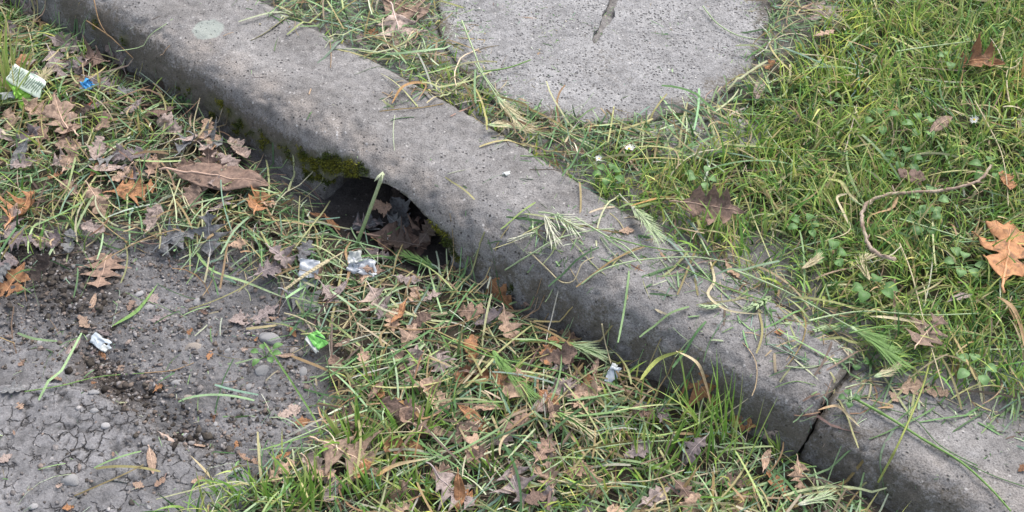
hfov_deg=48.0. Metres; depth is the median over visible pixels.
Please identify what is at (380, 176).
cut straw
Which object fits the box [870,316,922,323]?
grass strand
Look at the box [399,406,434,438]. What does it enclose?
leaf fragment
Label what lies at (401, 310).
oval leaf
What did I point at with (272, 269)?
oak leaf
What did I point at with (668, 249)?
grass straw
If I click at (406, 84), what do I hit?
grass strand
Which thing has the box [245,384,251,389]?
pebble
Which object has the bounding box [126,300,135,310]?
leaf fragment
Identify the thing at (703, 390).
oak leaf
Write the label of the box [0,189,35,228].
oak leaf
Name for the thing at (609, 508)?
leaf fragment
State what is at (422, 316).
leaf fragment
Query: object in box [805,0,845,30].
oak leaf
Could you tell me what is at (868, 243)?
twig
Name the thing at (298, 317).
grass straw
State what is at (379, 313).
oak leaf
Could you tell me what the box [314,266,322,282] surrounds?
oval leaf
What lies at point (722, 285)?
grass straw
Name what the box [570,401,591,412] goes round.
oak leaf
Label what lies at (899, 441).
grass straw
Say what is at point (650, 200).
grass strand
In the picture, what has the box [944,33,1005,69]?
oak leaf
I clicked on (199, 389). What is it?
gravel
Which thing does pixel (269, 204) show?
oak leaf
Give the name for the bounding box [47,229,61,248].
leaf fragment
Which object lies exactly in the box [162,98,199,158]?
grass straw
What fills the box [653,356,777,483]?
grass tuft
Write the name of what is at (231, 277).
grass strand
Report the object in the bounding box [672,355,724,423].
grass tuft
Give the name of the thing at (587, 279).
grass straw
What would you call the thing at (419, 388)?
leaf fragment
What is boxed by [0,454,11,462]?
leaf fragment
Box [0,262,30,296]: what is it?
oak leaf
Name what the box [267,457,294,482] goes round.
oak leaf
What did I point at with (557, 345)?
grass strand
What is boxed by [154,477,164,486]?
leaf fragment
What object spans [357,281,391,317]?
oak leaf
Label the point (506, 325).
oak leaf
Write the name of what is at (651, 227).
barley head
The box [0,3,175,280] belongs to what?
edge grass
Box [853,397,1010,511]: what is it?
grass straw
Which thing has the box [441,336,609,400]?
grass straw
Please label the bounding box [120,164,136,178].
leaf fragment
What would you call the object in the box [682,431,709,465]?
oak leaf
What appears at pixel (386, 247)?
grass straw
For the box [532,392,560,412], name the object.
leaf fragment
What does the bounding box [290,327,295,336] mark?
oval leaf
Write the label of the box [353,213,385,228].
oak leaf
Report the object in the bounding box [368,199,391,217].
leaf fragment
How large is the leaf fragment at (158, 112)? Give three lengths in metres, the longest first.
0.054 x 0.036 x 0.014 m
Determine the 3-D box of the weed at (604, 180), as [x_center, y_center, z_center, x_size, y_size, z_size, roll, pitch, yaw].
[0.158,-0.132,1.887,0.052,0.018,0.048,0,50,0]
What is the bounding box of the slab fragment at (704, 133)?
[628,114,775,159]
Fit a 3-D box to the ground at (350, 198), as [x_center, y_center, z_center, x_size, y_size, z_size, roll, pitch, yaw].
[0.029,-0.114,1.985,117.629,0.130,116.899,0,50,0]
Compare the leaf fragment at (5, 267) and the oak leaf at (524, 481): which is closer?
the oak leaf at (524, 481)
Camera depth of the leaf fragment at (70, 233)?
1.95 m
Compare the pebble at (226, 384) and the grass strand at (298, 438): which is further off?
the pebble at (226, 384)
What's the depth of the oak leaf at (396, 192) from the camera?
2.03 m
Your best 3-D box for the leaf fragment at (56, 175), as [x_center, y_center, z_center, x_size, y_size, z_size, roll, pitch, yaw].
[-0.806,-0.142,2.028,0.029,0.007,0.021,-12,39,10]
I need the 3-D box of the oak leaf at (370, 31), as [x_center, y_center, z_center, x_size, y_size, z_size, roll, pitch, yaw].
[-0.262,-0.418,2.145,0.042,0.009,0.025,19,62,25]
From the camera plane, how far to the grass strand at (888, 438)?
1.60 m
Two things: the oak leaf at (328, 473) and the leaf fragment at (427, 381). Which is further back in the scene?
the leaf fragment at (427, 381)
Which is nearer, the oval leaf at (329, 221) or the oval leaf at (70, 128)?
the oval leaf at (329, 221)
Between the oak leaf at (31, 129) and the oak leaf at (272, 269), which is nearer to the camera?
the oak leaf at (272, 269)
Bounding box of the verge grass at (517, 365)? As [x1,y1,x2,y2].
[144,321,907,511]
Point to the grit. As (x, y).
(547, 151)
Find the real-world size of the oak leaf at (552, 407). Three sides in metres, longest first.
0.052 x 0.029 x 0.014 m
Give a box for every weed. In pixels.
[171,96,190,108]
[251,342,282,365]
[592,163,624,184]
[685,166,716,189]
[788,213,818,236]
[812,239,846,266]
[820,87,840,105]
[838,389,859,407]
[847,352,869,369]
[852,272,897,301]
[865,107,898,134]
[884,146,922,170]
[902,113,934,136]
[904,205,943,234]
[908,186,948,212]
[936,51,962,68]
[944,247,987,277]
[957,353,996,385]
[969,156,1007,180]
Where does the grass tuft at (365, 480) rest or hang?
on the ground at (350, 198)
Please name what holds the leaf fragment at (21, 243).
on the ground at (350, 198)
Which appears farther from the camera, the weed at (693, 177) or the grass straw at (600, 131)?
the grass straw at (600, 131)
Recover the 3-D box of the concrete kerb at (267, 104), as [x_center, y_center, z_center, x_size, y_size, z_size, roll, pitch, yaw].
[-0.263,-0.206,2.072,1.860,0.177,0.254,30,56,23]
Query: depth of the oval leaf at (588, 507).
1.63 m
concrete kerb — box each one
[11,0,856,458]
[799,366,1023,511]
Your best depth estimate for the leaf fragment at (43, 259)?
1.89 m
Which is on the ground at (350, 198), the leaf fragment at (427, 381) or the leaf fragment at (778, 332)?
the leaf fragment at (427, 381)
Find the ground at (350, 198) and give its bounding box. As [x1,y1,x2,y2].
[0,0,1023,511]
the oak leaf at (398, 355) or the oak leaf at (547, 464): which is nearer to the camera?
the oak leaf at (547, 464)
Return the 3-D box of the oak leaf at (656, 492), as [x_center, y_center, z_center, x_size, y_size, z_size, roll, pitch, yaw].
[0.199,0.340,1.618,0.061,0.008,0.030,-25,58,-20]
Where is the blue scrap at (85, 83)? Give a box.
[80,77,94,90]
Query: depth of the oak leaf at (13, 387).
1.76 m
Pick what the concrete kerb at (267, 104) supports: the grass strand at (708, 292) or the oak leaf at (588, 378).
the grass strand at (708, 292)
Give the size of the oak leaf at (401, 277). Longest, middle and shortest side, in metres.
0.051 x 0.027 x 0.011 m
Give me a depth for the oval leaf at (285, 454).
1.68 m
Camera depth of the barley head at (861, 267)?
1.76 m
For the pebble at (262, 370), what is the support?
on the ground at (350, 198)
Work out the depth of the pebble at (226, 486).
1.64 m
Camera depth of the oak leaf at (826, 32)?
2.11 m
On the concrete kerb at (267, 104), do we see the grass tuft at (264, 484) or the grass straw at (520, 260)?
the grass straw at (520, 260)
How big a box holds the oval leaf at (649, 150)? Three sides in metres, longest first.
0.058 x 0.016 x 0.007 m
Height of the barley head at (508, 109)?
0.022 m
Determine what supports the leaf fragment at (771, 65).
on the ground at (350, 198)
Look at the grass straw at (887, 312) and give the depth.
1.69 m
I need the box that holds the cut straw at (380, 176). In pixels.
[353,172,384,250]
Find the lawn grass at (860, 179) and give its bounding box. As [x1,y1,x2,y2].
[570,0,1023,423]
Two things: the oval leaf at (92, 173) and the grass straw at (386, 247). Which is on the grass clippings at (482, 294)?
the oval leaf at (92, 173)
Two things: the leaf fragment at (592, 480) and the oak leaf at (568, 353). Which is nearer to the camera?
the leaf fragment at (592, 480)
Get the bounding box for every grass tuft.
[0,0,25,24]
[0,8,47,108]
[0,173,26,206]
[201,461,271,511]
[213,195,234,216]
[239,450,346,511]
[306,454,418,511]
[316,390,396,461]
[352,353,397,396]
[372,378,472,459]
[380,462,453,508]
[456,437,515,481]
[595,411,707,485]
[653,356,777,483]
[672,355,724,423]
[764,428,810,465]
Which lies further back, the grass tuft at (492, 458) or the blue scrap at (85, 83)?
the blue scrap at (85, 83)
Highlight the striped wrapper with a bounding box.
[0,64,45,113]
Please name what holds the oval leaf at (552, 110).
on the ground at (350, 198)
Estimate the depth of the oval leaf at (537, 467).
1.66 m
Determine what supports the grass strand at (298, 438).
on the ground at (350, 198)
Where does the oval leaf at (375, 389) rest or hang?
on the ground at (350, 198)
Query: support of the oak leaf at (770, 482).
on the ground at (350, 198)
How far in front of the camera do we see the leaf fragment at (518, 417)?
1.70 m
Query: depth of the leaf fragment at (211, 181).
2.00 m
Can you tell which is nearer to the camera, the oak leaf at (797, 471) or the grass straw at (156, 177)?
the oak leaf at (797, 471)
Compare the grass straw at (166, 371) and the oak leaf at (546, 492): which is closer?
the oak leaf at (546, 492)
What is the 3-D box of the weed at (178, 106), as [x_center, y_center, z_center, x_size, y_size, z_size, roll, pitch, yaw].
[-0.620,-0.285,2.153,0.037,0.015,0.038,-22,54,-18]
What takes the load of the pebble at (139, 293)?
on the ground at (350, 198)
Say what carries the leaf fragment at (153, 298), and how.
on the ground at (350, 198)
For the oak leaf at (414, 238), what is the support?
on the oak leaf at (389, 227)
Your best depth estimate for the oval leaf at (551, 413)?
1.71 m
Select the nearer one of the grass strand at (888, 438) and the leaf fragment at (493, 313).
the grass strand at (888, 438)
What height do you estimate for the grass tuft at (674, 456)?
0.080 m
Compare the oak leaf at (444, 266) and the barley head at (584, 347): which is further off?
the oak leaf at (444, 266)
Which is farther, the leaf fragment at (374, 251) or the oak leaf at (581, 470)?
the leaf fragment at (374, 251)
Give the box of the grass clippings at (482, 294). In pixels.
[0,0,1023,511]
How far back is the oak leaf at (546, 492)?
1.63 m
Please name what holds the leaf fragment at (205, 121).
on the ground at (350, 198)
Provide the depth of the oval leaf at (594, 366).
1.76 m
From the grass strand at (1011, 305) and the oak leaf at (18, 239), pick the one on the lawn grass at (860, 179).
the grass strand at (1011, 305)
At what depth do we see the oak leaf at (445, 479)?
1.63 m
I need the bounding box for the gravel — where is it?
[0,213,342,511]
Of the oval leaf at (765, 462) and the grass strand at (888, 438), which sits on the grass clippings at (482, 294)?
the oval leaf at (765, 462)
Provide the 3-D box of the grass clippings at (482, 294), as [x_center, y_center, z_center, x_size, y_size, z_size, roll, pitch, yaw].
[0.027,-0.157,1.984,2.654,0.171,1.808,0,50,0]
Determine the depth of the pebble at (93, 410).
1.73 m
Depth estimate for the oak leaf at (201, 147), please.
2.06 m
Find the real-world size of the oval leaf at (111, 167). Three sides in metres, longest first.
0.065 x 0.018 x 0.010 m
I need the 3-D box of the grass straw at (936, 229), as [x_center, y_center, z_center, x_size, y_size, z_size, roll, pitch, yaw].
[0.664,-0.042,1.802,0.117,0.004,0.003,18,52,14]
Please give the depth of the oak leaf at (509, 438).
1.69 m
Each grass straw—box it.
[20,37,75,59]
[25,373,142,391]
[86,20,132,57]
[93,0,107,35]
[97,174,199,215]
[134,117,181,153]
[139,72,181,107]
[144,363,192,373]
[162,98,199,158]
[284,312,315,325]
[325,342,419,368]
[342,332,399,343]
[367,231,432,268]
[371,237,401,263]
[379,407,421,433]
[383,315,479,329]
[391,454,435,457]
[431,431,466,471]
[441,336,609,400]
[461,20,498,93]
[465,276,490,293]
[478,59,530,72]
[504,228,613,270]
[520,155,579,161]
[530,252,593,283]
[532,115,687,134]
[542,440,673,473]
[548,470,683,485]
[575,217,641,263]
[581,256,732,284]
[601,324,610,363]
[610,236,739,252]
[621,131,700,172]
[676,263,774,302]
[692,222,709,255]
[702,6,790,39]
[734,146,889,160]
[770,344,808,363]
[775,381,815,387]
[785,359,840,367]
[803,54,868,75]
[808,310,980,321]
[849,325,1021,341]
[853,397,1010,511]
[873,406,977,465]
[877,283,953,482]
[896,41,970,51]
[899,243,944,390]
[900,218,973,241]
[924,438,1023,486]
[975,101,1008,205]
[1006,57,1020,103]
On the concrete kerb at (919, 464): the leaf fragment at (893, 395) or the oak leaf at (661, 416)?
the leaf fragment at (893, 395)
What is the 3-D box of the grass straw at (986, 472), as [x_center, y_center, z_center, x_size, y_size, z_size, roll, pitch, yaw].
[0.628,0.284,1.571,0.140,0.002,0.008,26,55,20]
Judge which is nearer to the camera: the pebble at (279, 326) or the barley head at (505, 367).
the barley head at (505, 367)
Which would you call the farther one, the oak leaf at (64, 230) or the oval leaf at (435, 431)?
the oak leaf at (64, 230)
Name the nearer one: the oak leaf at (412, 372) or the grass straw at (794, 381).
the grass straw at (794, 381)
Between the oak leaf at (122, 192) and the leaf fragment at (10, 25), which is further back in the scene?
the leaf fragment at (10, 25)
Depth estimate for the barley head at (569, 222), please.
1.82 m
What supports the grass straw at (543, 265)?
on the concrete kerb at (267, 104)
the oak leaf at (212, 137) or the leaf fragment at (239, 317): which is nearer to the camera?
the leaf fragment at (239, 317)
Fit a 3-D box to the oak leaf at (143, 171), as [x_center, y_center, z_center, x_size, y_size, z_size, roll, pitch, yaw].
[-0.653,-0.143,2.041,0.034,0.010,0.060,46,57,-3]
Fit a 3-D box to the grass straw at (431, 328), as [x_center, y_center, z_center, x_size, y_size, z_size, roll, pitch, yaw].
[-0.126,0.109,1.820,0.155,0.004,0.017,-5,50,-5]
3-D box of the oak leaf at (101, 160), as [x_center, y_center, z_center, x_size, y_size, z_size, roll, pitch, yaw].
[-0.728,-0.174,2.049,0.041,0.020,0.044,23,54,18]
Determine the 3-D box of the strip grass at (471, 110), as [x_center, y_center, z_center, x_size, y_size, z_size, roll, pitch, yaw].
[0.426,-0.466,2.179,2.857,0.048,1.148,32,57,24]
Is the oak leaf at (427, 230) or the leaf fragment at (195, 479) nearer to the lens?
the leaf fragment at (195, 479)
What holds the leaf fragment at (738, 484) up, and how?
on the ground at (350, 198)
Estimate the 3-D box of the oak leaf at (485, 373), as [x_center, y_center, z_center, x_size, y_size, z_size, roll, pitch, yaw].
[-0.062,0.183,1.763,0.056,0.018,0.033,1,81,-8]
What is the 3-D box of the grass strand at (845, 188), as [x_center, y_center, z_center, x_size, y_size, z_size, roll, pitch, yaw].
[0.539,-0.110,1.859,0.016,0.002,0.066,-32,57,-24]
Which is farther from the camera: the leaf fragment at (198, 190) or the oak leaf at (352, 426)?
the leaf fragment at (198, 190)
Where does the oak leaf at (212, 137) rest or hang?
on the oval leaf at (189, 138)
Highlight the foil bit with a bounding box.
[604,363,621,382]
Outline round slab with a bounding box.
[437,0,771,128]
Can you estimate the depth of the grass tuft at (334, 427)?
1.69 m
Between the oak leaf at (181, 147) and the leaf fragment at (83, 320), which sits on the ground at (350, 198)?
the leaf fragment at (83, 320)
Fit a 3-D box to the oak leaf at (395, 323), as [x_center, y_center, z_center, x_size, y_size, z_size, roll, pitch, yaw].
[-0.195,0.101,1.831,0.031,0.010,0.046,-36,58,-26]
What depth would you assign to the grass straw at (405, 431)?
1.69 m
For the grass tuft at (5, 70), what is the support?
on the ground at (350, 198)
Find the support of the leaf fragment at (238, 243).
on the ground at (350, 198)
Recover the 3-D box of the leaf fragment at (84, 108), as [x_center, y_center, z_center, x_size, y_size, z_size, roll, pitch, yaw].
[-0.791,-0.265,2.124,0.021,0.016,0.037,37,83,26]
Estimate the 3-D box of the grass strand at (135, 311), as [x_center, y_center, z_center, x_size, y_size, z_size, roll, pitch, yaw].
[-0.612,0.083,1.882,0.014,0.006,0.106,25,54,20]
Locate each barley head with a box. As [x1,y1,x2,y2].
[37,65,54,79]
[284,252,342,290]
[398,250,469,278]
[474,63,535,133]
[488,120,538,132]
[492,350,543,408]
[507,232,534,241]
[519,340,616,363]
[538,211,587,238]
[544,215,560,248]
[556,412,597,438]
[619,193,666,246]
[698,303,720,309]
[733,269,919,376]
[742,296,771,312]
[798,487,836,505]
[802,252,823,268]
[812,325,840,331]
[854,252,879,279]
[874,360,904,377]
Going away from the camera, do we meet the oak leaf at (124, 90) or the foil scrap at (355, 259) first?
the foil scrap at (355, 259)
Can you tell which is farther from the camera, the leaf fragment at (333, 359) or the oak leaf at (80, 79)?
the oak leaf at (80, 79)
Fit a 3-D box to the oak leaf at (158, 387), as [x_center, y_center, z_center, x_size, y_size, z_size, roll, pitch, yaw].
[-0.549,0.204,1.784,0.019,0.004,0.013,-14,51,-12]
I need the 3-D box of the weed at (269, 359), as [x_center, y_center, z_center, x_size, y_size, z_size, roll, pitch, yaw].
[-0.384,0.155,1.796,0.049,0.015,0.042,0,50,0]
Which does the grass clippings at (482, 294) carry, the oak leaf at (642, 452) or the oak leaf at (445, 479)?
the oak leaf at (642, 452)
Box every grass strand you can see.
[113,284,157,325]
[187,479,234,510]
[193,248,283,297]
[264,342,325,439]
[265,428,330,448]
[344,242,350,287]
[356,344,424,368]
[377,458,428,475]
[392,81,426,102]
[395,397,438,418]
[515,338,576,356]
[631,196,672,205]
[640,351,682,379]
[676,351,710,404]
[707,261,755,313]
[818,404,859,426]
[828,179,857,201]
[828,193,850,239]
[867,197,897,227]
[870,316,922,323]
[872,400,892,407]
[880,425,896,494]
[998,297,1023,344]
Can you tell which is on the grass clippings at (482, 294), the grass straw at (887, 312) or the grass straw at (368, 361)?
the grass straw at (368, 361)
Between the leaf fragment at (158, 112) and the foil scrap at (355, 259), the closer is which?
the foil scrap at (355, 259)
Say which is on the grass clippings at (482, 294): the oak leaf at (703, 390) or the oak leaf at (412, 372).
the oak leaf at (412, 372)
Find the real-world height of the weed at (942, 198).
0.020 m
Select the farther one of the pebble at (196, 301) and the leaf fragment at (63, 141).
the leaf fragment at (63, 141)
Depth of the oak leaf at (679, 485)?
1.62 m
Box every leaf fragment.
[0,208,20,226]
[0,237,23,247]
[0,257,17,266]
[0,263,10,282]
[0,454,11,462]
[1,107,19,130]
[3,19,16,32]
[10,54,36,69]
[20,58,37,65]
[30,253,49,280]
[32,235,59,250]
[47,171,62,178]
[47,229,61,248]
[53,134,81,149]
[60,229,76,252]
[62,504,73,510]
[70,56,90,74]
[76,103,92,122]
[77,315,89,327]
[81,219,104,233]
[85,136,107,159]
[93,111,110,130]
[105,45,113,56]
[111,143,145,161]
[115,365,123,378]
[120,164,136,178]
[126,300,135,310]
[132,481,143,488]
[143,204,162,224]
[144,107,173,116]
[146,292,158,303]
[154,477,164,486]
[156,111,181,134]
[158,79,163,89]
[180,175,207,209]
[191,476,203,483]
[194,186,201,206]
[198,118,220,146]
[206,351,212,359]
[207,174,227,188]
[218,152,240,166]
[227,137,250,157]
[228,237,247,249]
[230,309,255,324]
[239,453,257,464]
[278,404,300,418]
[295,240,314,260]
[295,416,309,426]
[302,452,335,483]
[323,477,345,501]
[328,354,349,380]
[353,459,371,477]
[356,33,362,41]
[366,246,388,259]
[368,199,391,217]
[370,383,384,397]
[380,396,416,424]
[383,436,423,460]
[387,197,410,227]
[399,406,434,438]
[400,403,424,422]
[407,217,423,235]
[408,286,419,300]
[410,311,430,327]
[414,381,423,390]
[420,376,449,410]
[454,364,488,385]
[461,334,480,363]
[474,306,502,325]
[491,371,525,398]
[501,413,529,431]
[508,459,522,477]
[524,487,548,505]
[531,443,553,467]
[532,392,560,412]
[539,336,561,364]
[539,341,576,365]
[566,144,584,156]
[575,462,602,500]
[606,504,629,511]
[619,226,633,234]
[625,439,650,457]
[630,502,647,511]
[679,493,701,511]
[722,471,748,488]
[725,260,739,278]
[730,490,753,511]
[765,59,775,68]
[774,328,784,334]
[889,391,898,401]
[897,168,925,184]
[925,383,948,397]
[999,170,1016,189]
[1018,464,1023,471]
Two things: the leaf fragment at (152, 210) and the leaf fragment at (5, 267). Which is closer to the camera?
the leaf fragment at (5, 267)
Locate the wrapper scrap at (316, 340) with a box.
[305,330,327,352]
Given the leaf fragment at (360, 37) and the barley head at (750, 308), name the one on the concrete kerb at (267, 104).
the barley head at (750, 308)
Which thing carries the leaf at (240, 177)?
on the ground at (350, 198)
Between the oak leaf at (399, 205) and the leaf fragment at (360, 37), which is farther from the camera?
the leaf fragment at (360, 37)
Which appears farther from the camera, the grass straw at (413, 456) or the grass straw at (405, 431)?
the grass straw at (405, 431)
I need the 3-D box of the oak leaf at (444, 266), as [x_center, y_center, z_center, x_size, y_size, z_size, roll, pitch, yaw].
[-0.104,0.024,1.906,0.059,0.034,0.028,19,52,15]
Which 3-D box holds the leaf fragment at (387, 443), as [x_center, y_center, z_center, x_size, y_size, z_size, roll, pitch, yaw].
[-0.157,0.282,1.680,0.061,0.010,0.043,9,68,-4]
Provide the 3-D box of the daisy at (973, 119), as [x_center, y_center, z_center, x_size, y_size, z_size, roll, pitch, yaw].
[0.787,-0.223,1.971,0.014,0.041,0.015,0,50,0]
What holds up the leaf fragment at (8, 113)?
on the grass clippings at (482, 294)
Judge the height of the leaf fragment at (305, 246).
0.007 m
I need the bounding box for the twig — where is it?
[859,164,991,261]
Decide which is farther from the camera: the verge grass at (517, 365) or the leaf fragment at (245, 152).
the leaf fragment at (245, 152)
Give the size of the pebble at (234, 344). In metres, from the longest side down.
0.020 x 0.013 x 0.009 m
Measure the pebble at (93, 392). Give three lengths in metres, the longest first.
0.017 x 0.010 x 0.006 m
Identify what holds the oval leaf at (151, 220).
on the ground at (350, 198)
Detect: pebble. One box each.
[28,503,37,509]
[61,474,78,485]
[88,390,99,394]
[90,408,98,412]
[101,422,109,428]
[136,291,143,296]
[170,380,180,384]
[185,342,200,350]
[193,298,200,305]
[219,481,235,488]
[221,380,228,386]
[229,342,239,348]
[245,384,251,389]
[255,365,268,375]
[259,332,281,344]
[272,321,281,328]
[299,366,306,375]
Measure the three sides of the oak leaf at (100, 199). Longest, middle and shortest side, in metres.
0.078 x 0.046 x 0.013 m
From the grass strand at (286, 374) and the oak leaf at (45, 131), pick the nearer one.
the grass strand at (286, 374)
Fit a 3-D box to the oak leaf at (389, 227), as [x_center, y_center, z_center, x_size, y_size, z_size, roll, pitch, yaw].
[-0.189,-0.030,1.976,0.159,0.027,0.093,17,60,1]
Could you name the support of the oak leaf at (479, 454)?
on the grass tuft at (492, 458)
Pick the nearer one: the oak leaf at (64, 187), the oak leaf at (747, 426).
the oak leaf at (747, 426)
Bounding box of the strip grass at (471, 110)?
[273,0,1021,408]
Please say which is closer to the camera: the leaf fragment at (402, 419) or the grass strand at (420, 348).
the leaf fragment at (402, 419)
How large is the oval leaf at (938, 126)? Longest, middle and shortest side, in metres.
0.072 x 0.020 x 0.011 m
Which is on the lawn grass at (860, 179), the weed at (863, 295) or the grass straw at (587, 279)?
the weed at (863, 295)
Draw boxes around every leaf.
[0,128,13,141]
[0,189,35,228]
[0,225,33,250]
[0,228,20,244]
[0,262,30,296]
[0,379,26,393]
[2,251,16,265]
[3,203,22,230]
[6,153,36,168]
[8,218,23,227]
[10,138,27,168]
[11,122,40,146]
[15,0,38,19]
[15,402,23,408]
[22,97,47,120]
[25,123,49,139]
[40,43,69,79]
[41,93,83,136]
[44,31,80,52]
[48,146,67,166]
[55,179,79,194]
[57,124,72,137]
[59,144,78,171]
[60,229,81,242]
[66,56,73,74]
[66,337,80,353]
[70,75,91,87]
[78,34,108,67]
[78,253,130,287]
[81,73,117,94]
[85,181,111,216]
[88,153,117,166]
[88,156,103,178]
[89,163,120,170]
[89,293,96,307]
[90,99,104,109]
[97,330,111,335]
[103,170,155,205]
[105,47,125,73]
[107,161,133,182]
[116,85,135,94]
[120,96,143,113]
[127,147,154,163]
[134,166,154,181]
[143,210,157,236]
[144,154,160,175]
[146,313,167,322]
[146,445,156,473]
[150,218,194,257]
[153,383,161,391]
[158,431,174,441]
[159,162,268,190]
[172,157,191,166]
[174,129,198,156]
[175,133,209,141]
[186,117,222,147]
[188,147,230,190]
[189,211,230,263]
[197,141,216,156]
[206,191,234,212]
[245,304,278,326]
[247,186,271,214]
[247,257,287,279]
[261,200,277,207]
[265,243,296,272]
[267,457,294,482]
[271,450,291,458]
[276,353,294,357]
[278,283,330,314]
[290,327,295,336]
[299,453,335,481]
[307,211,324,216]
[309,430,386,487]
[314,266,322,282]
[318,280,341,306]
[323,213,339,229]
[327,396,365,431]
[331,278,348,297]
[334,337,352,346]
[344,204,382,231]
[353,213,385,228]
[356,216,431,260]
[356,274,372,283]
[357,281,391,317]
[357,346,370,370]
[360,265,384,274]
[366,26,378,35]
[368,381,382,401]
[375,302,387,318]
[376,2,427,47]
[376,478,411,504]
[380,214,421,248]
[382,0,430,20]
[384,312,402,331]
[386,208,404,231]
[388,501,410,511]
[390,187,405,209]
[390,349,414,371]
[391,274,421,284]
[391,298,406,322]
[398,323,421,347]
[398,370,415,389]
[401,213,431,251]
[407,344,424,374]
[407,421,447,435]
[417,220,435,248]
[417,289,440,303]
[422,461,456,479]
[425,344,458,378]
[426,462,475,511]
[437,264,462,280]
[443,416,484,447]
[454,302,488,321]
[454,467,465,510]
[458,405,487,433]
[462,431,488,476]
[463,369,477,374]
[465,489,482,502]
[466,445,489,462]
[472,403,515,410]
[484,427,517,447]
[485,275,513,309]
[489,458,536,502]
[490,368,508,393]
[498,303,523,344]
[511,364,536,380]
[527,461,541,477]
[533,433,557,466]
[533,461,560,494]
[534,387,558,405]
[539,377,576,400]
[540,482,557,511]
[547,397,555,421]
[548,398,564,429]
[549,105,557,131]
[549,364,571,370]
[554,375,580,391]
[557,328,580,341]
[558,460,592,478]
[564,379,604,399]
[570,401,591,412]
[580,372,602,386]
[581,493,593,511]
[592,357,598,375]
[630,149,658,156]
[631,403,657,419]
[636,485,670,507]
[657,401,670,422]
[669,184,744,224]
[671,476,694,503]
[679,372,721,413]
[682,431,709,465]
[727,415,755,431]
[753,72,764,102]
[759,430,777,439]
[761,448,770,470]
[766,468,790,500]
[787,454,809,488]
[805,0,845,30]
[813,29,834,35]
[895,375,928,394]
[905,312,949,348]
[926,116,952,136]
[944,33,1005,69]
[945,292,972,302]
[971,220,1023,292]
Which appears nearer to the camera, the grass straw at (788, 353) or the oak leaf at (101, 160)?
the grass straw at (788, 353)
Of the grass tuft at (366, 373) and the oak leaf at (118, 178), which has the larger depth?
the oak leaf at (118, 178)
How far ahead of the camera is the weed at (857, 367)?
1.67 m
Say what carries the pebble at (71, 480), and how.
on the ground at (350, 198)
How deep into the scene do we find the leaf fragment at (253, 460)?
1.68 m
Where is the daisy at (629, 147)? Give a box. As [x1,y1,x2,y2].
[625,144,634,157]
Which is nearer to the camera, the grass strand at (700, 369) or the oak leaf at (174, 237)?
the grass strand at (700, 369)
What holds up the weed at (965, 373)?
on the ground at (350, 198)
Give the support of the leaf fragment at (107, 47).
on the ground at (350, 198)
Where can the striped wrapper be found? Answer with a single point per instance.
(26, 89)
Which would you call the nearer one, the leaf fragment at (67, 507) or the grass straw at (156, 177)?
the leaf fragment at (67, 507)
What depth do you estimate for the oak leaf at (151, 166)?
2.04 m
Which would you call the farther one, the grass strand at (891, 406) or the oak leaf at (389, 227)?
the oak leaf at (389, 227)
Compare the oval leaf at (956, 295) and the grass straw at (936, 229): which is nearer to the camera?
the oval leaf at (956, 295)
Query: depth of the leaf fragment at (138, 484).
1.65 m
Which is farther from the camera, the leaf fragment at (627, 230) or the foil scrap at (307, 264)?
the foil scrap at (307, 264)
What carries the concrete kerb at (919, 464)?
on the ground at (350, 198)
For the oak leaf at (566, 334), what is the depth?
1.83 m
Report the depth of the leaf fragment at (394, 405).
1.72 m
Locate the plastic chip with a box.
[90,332,111,351]
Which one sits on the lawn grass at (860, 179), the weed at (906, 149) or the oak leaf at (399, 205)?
the weed at (906, 149)
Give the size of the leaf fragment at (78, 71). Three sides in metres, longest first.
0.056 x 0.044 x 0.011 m
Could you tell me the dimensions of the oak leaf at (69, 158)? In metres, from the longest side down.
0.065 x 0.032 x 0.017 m
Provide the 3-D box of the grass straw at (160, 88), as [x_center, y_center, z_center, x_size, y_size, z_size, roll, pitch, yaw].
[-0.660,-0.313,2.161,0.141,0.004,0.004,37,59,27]
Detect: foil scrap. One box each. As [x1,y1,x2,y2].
[297,258,319,286]
[346,250,376,278]
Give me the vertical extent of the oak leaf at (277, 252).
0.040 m
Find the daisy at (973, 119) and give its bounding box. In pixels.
[970,115,978,128]
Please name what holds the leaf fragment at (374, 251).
on the ground at (350, 198)
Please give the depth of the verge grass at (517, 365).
1.66 m
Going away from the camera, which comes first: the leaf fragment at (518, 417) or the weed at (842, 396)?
the weed at (842, 396)
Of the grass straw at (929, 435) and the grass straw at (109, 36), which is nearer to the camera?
the grass straw at (929, 435)
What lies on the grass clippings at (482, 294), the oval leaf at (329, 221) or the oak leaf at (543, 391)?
the oak leaf at (543, 391)
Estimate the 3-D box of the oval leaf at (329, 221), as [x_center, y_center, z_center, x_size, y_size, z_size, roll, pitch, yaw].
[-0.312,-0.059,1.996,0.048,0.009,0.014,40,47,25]
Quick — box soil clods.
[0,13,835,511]
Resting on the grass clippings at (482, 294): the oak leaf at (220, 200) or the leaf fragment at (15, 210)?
the oak leaf at (220, 200)
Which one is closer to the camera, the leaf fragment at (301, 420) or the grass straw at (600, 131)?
the leaf fragment at (301, 420)
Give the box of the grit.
[299,1,1013,413]
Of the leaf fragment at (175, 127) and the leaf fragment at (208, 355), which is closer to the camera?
the leaf fragment at (208, 355)
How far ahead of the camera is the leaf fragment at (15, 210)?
1.96 m
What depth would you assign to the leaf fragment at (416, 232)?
1.97 m

